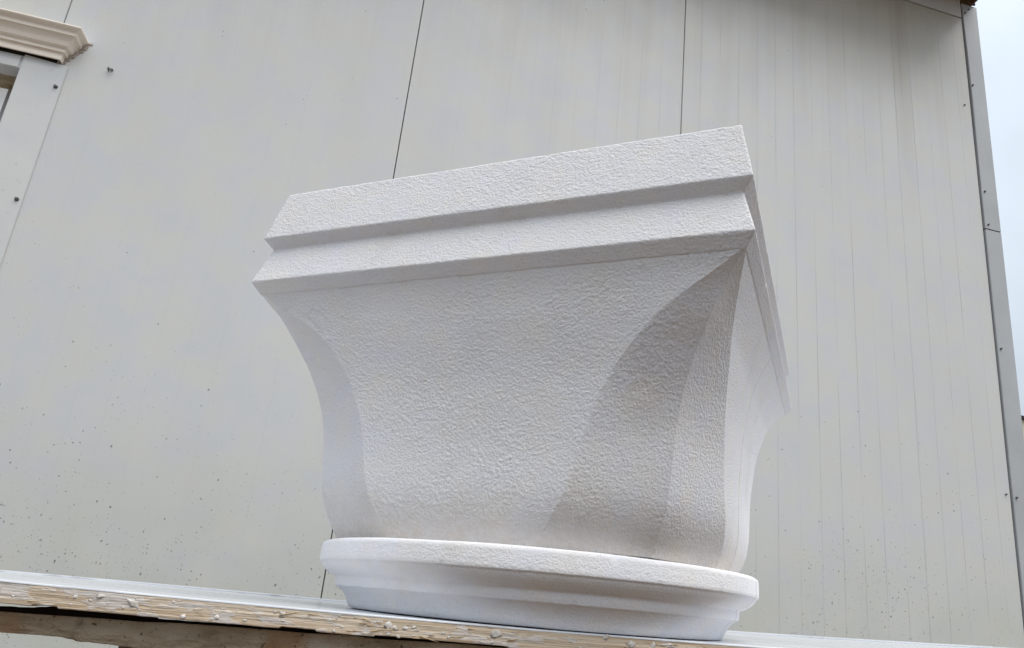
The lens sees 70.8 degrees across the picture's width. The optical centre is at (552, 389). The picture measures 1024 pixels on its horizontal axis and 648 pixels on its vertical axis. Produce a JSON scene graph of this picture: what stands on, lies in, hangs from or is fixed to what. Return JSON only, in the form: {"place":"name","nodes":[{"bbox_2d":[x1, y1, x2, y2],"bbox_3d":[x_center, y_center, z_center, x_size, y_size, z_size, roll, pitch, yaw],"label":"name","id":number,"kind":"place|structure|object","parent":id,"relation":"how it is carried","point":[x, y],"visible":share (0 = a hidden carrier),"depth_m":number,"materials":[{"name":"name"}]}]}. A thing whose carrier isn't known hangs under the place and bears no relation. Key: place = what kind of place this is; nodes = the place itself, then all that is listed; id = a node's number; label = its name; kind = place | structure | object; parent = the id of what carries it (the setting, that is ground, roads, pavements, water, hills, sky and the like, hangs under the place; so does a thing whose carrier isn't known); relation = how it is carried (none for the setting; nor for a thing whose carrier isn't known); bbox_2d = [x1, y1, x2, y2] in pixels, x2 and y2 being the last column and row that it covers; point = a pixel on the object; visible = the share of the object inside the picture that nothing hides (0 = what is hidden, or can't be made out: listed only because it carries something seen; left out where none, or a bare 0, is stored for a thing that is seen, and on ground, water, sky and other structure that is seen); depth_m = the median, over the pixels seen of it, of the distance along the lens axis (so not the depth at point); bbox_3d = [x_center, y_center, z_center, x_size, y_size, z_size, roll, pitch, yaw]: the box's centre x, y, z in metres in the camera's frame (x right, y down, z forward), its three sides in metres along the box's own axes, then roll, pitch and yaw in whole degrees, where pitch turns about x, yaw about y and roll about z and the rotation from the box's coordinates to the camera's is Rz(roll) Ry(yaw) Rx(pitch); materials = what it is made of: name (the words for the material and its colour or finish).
{"place":"outdoors","nodes":[
{"label":"outdoors","id":0,"kind":"place"},
{"bbox_2d":[972,0,1023,415],"label":"sky","id":1,"kind":"structure","parent":0,"point":[1000,22],"materials":[{"name":"white"}]},
{"bbox_2d":[1021,415,1023,436],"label":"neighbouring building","id":2,"kind":"structure","parent":0,"point":[1022,417],"depth_m":7.74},
{"label":"ground","id":3,"kind":"structure","parent":0,"visible":0},
{"bbox_2d":[0,570,1008,647],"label":"work table","id":4,"kind":"object","parent":3,"relation":"on","point":[123,614],"visible":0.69,"depth_m":0.55,"materials":[{"name":"white wood"}]},
{"bbox_2d":[251,125,791,640],"bbox_3d":[0.004,0.054,0.838,0.500,0.418,0.500,-2,-18,21],"label":"column capital","id":5,"kind":"object","parent":4,"relation":"on","point":[551,391],"visible":1,"depth_m":0.62,"materials":[{"name":"white concrete"}]},
{"bbox_2d":[0,0,1023,647],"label":"workshop building","id":6,"kind":"structure","parent":3,"relation":"on","point":[160,408],"depth_m":2.40,"materials":[{"name":"grey paint"}]},
{"bbox_2d":[0,73,15,120],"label":"window","id":7,"kind":"structure","parent":6,"relation":"in","point":[7,82],"depth_m":2.21,"materials":[{"name":"grey paint"}]}
]}

